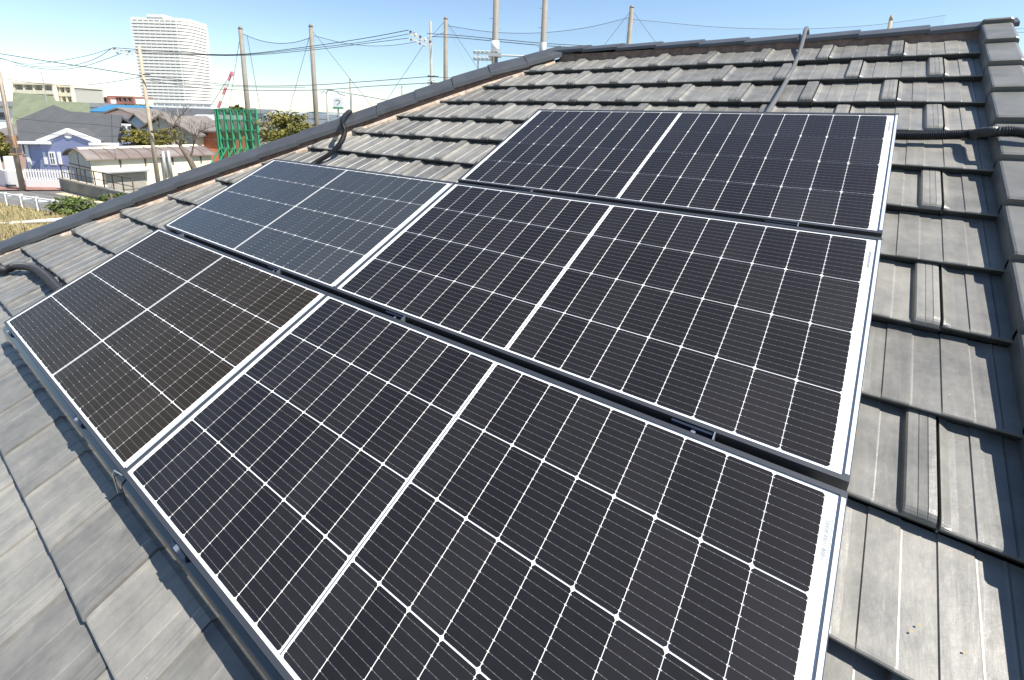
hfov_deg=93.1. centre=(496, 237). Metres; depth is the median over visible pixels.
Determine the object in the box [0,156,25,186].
garden wall
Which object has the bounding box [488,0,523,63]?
tall concrete pole
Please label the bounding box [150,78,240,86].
overhead wire
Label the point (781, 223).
panel clamp
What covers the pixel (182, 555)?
edge clip
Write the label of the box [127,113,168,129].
light blue house
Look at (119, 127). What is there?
overhead wire
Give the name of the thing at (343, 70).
guy rope
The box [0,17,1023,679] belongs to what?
roof
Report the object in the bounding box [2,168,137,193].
ground
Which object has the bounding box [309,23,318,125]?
net pole
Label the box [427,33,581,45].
overhead wire
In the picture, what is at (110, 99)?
brick apartments
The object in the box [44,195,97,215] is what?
shrub
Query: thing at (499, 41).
overhead wire
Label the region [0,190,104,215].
road
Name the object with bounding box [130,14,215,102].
residential tower
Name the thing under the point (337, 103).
square sign
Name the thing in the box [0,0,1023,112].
sky
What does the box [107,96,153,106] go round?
brick apartments
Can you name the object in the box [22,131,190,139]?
overhead wire
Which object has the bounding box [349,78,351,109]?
slim pole
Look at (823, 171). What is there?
solar panel
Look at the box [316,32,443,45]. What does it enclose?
net rope
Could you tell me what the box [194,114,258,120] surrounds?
grey roofed house
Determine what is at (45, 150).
blue house
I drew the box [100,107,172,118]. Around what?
white gabled house
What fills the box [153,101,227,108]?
white podium
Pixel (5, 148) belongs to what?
shrub
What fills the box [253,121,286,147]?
white walled house
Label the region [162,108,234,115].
grey roofed house
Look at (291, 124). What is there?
round tree
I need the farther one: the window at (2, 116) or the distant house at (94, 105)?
the distant house at (94, 105)
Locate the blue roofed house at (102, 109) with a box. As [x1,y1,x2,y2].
[90,105,161,112]
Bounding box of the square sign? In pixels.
[333,98,343,118]
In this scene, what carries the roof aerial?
on the olive roofed house at (24, 104)
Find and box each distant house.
[90,103,120,112]
[245,109,277,120]
[263,111,309,118]
[304,114,340,120]
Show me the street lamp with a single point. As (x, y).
(327, 103)
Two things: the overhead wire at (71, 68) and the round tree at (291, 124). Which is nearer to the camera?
the overhead wire at (71, 68)
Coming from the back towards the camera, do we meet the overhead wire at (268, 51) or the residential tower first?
the residential tower
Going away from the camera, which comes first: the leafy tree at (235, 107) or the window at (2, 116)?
the window at (2, 116)
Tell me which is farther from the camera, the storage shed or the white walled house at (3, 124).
the white walled house at (3, 124)
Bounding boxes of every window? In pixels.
[0,112,5,120]
[48,152,56,164]
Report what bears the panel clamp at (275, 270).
attached to the rail
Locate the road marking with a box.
[56,193,101,202]
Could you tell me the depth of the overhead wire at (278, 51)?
30.46 m
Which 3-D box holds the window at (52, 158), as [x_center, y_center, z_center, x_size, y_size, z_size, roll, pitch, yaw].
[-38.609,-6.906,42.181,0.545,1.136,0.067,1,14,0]
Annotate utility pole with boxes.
[0,70,25,190]
[112,46,159,181]
[408,21,438,84]
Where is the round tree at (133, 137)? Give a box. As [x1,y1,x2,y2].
[118,127,186,145]
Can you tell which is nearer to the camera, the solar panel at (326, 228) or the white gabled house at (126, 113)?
the solar panel at (326, 228)
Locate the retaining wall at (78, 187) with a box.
[58,165,134,200]
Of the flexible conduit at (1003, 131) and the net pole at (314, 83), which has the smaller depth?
the flexible conduit at (1003, 131)
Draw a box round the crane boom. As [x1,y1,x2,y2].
[211,71,233,108]
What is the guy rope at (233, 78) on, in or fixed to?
attached to the net pole at (244, 72)
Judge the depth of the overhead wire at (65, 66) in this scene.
32.35 m
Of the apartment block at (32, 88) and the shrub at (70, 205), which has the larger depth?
the apartment block at (32, 88)
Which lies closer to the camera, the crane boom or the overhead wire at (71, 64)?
the overhead wire at (71, 64)
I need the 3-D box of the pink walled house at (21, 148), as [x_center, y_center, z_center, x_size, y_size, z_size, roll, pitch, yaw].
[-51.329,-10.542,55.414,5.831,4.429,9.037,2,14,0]
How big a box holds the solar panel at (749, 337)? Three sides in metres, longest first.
1.592 x 0.768 x 0.037 m
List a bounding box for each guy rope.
[228,45,238,112]
[247,36,261,117]
[288,39,308,112]
[313,32,370,104]
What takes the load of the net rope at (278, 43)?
attached to the net pole at (244, 72)
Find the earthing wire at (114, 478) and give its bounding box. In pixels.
[112,470,122,492]
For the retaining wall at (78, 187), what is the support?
on the ground at (72, 193)
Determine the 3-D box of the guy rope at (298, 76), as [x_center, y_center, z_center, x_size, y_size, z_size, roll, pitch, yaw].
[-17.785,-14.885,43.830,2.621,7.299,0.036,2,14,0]
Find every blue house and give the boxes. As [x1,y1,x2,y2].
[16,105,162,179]
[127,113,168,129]
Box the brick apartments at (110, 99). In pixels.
[104,97,117,102]
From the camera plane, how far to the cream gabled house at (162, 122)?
53.96 m
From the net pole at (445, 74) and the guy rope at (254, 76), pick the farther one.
the net pole at (445, 74)
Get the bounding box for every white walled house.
[0,101,11,128]
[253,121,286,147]
[264,119,328,126]
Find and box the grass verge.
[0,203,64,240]
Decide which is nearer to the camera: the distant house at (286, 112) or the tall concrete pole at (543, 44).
the tall concrete pole at (543, 44)
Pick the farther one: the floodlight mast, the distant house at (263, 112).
the distant house at (263, 112)
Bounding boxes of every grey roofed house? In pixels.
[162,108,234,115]
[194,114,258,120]
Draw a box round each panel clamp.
[268,266,281,274]
[385,310,406,321]
[515,188,532,191]
[671,418,715,440]
[765,220,798,226]
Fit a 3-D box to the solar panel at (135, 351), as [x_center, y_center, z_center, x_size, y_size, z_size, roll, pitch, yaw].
[-1.470,0.315,2.056,1.592,0.037,0.768,12,44,35]
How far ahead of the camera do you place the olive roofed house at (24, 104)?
61.36 m
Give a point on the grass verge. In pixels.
(27, 209)
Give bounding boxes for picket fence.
[24,169,76,187]
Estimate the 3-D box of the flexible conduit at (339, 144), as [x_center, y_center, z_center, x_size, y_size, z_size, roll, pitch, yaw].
[-1.106,-0.716,3.513,0.235,0.423,0.935,3,14,5]
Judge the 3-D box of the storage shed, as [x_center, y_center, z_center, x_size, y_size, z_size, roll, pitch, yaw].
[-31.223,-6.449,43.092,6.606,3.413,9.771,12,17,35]
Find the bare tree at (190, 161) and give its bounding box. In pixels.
[151,103,216,168]
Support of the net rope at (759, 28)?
attached to the net pole at (630, 24)
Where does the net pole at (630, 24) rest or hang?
on the ground at (72, 193)
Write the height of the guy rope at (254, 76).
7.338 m
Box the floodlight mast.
[473,50,491,68]
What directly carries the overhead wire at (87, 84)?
attached to the utility pole at (154, 158)
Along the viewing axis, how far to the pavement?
39.17 m
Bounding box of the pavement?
[0,186,61,189]
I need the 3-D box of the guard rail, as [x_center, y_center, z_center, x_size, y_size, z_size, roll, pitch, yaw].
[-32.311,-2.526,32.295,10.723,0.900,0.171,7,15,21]
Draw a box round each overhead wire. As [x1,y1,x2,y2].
[0,48,111,63]
[0,53,140,75]
[1,47,112,66]
[2,77,138,84]
[15,53,120,69]
[17,118,216,140]
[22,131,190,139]
[113,30,407,54]
[125,32,415,54]
[134,38,407,55]
[150,76,426,85]
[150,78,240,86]
[150,80,426,90]
[328,90,384,99]
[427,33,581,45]
[432,36,566,46]
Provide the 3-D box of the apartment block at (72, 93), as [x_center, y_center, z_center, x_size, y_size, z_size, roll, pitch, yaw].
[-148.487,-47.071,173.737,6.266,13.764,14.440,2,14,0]
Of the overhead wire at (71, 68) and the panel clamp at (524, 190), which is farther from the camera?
the overhead wire at (71, 68)
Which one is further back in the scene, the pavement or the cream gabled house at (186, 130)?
the cream gabled house at (186, 130)
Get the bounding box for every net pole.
[238,26,251,148]
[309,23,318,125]
[443,16,447,80]
[626,5,633,43]
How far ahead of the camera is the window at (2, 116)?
73.16 m
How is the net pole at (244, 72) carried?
on the ground at (72, 193)
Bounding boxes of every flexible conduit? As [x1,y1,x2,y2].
[0,262,62,291]
[311,109,352,163]
[765,26,809,111]
[895,126,1023,139]
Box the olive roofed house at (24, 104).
[12,92,89,125]
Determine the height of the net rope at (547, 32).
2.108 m
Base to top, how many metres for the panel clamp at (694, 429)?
0.031 m
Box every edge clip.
[73,415,83,428]
[170,540,188,562]
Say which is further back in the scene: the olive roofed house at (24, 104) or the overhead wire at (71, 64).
the olive roofed house at (24, 104)
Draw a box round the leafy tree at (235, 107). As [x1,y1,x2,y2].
[229,104,245,112]
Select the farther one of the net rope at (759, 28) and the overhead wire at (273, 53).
the net rope at (759, 28)
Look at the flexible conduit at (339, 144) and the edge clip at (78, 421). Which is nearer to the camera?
the edge clip at (78, 421)
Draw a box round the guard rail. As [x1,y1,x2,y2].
[0,192,59,211]
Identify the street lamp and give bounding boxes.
[321,90,344,120]
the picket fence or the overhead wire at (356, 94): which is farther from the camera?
the overhead wire at (356, 94)
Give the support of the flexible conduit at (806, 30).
attached to the roof at (92, 587)
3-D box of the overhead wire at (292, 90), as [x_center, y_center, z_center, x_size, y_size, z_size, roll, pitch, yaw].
[-12.773,-9.682,30.952,18.062,0.553,2.620,3,14,6]
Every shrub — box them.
[0,132,12,161]
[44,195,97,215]
[96,192,124,201]
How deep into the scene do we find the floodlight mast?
65.53 m
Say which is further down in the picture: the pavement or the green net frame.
the pavement
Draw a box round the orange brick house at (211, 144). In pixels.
[199,120,261,161]
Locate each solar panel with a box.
[3,228,327,472]
[122,293,847,679]
[163,159,454,294]
[333,182,881,491]
[458,109,898,236]
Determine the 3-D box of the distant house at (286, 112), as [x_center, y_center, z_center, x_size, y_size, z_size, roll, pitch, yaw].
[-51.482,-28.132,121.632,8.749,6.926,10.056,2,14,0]
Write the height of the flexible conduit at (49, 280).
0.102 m
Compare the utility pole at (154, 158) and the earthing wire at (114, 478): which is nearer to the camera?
the earthing wire at (114, 478)
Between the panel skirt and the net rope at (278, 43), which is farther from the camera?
the net rope at (278, 43)
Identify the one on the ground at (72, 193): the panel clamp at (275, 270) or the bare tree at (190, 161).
the bare tree at (190, 161)
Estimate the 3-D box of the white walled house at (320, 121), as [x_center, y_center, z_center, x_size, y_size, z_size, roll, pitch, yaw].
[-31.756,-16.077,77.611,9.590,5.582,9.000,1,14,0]
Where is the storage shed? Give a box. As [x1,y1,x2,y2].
[62,144,215,189]
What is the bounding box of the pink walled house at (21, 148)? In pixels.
[0,125,25,168]
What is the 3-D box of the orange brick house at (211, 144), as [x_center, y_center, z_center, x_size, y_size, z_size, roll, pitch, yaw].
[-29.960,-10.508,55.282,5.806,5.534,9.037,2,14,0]
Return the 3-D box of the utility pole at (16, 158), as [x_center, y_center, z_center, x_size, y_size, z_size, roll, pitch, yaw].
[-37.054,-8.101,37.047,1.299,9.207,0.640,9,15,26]
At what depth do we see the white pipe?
27.66 m
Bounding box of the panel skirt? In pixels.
[3,326,283,679]
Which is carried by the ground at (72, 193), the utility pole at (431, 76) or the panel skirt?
the utility pole at (431, 76)
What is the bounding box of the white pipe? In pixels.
[4,218,60,223]
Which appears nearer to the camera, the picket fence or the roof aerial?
the picket fence
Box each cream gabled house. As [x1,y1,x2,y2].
[139,115,211,144]
[167,122,207,145]
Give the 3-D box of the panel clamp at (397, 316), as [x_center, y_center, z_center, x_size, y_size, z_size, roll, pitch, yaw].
[-0.338,0.265,1.620,0.092,0.031,0.028,12,17,35]
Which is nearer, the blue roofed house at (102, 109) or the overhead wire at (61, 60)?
the overhead wire at (61, 60)
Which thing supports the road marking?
on the road
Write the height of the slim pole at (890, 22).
12.856 m
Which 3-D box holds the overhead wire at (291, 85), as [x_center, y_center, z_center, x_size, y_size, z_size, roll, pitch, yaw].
[-12.745,-9.990,30.855,18.024,0.638,2.578,3,14,6]
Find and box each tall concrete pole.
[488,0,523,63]
[538,0,550,50]
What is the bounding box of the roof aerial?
[35,72,50,101]
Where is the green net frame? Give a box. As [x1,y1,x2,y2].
[211,109,260,162]
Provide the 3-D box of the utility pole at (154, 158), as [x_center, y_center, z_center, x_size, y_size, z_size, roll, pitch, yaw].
[-22.832,-6.902,31.288,2.129,10.369,0.433,0,14,-5]
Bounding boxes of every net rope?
[244,34,308,43]
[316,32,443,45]
[451,17,628,32]
[633,15,944,28]
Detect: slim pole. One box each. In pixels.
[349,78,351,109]
[887,15,892,28]
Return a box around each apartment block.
[11,82,86,100]
[57,85,103,102]
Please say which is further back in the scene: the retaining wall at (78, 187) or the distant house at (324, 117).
the distant house at (324, 117)
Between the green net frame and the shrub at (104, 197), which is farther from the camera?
the green net frame
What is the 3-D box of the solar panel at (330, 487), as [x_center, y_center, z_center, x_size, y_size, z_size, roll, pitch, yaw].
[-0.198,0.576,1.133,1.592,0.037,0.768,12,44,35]
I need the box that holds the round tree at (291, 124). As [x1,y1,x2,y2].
[255,110,318,143]
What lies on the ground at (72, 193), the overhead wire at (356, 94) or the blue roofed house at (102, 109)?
the blue roofed house at (102, 109)
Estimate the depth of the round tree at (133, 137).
43.86 m

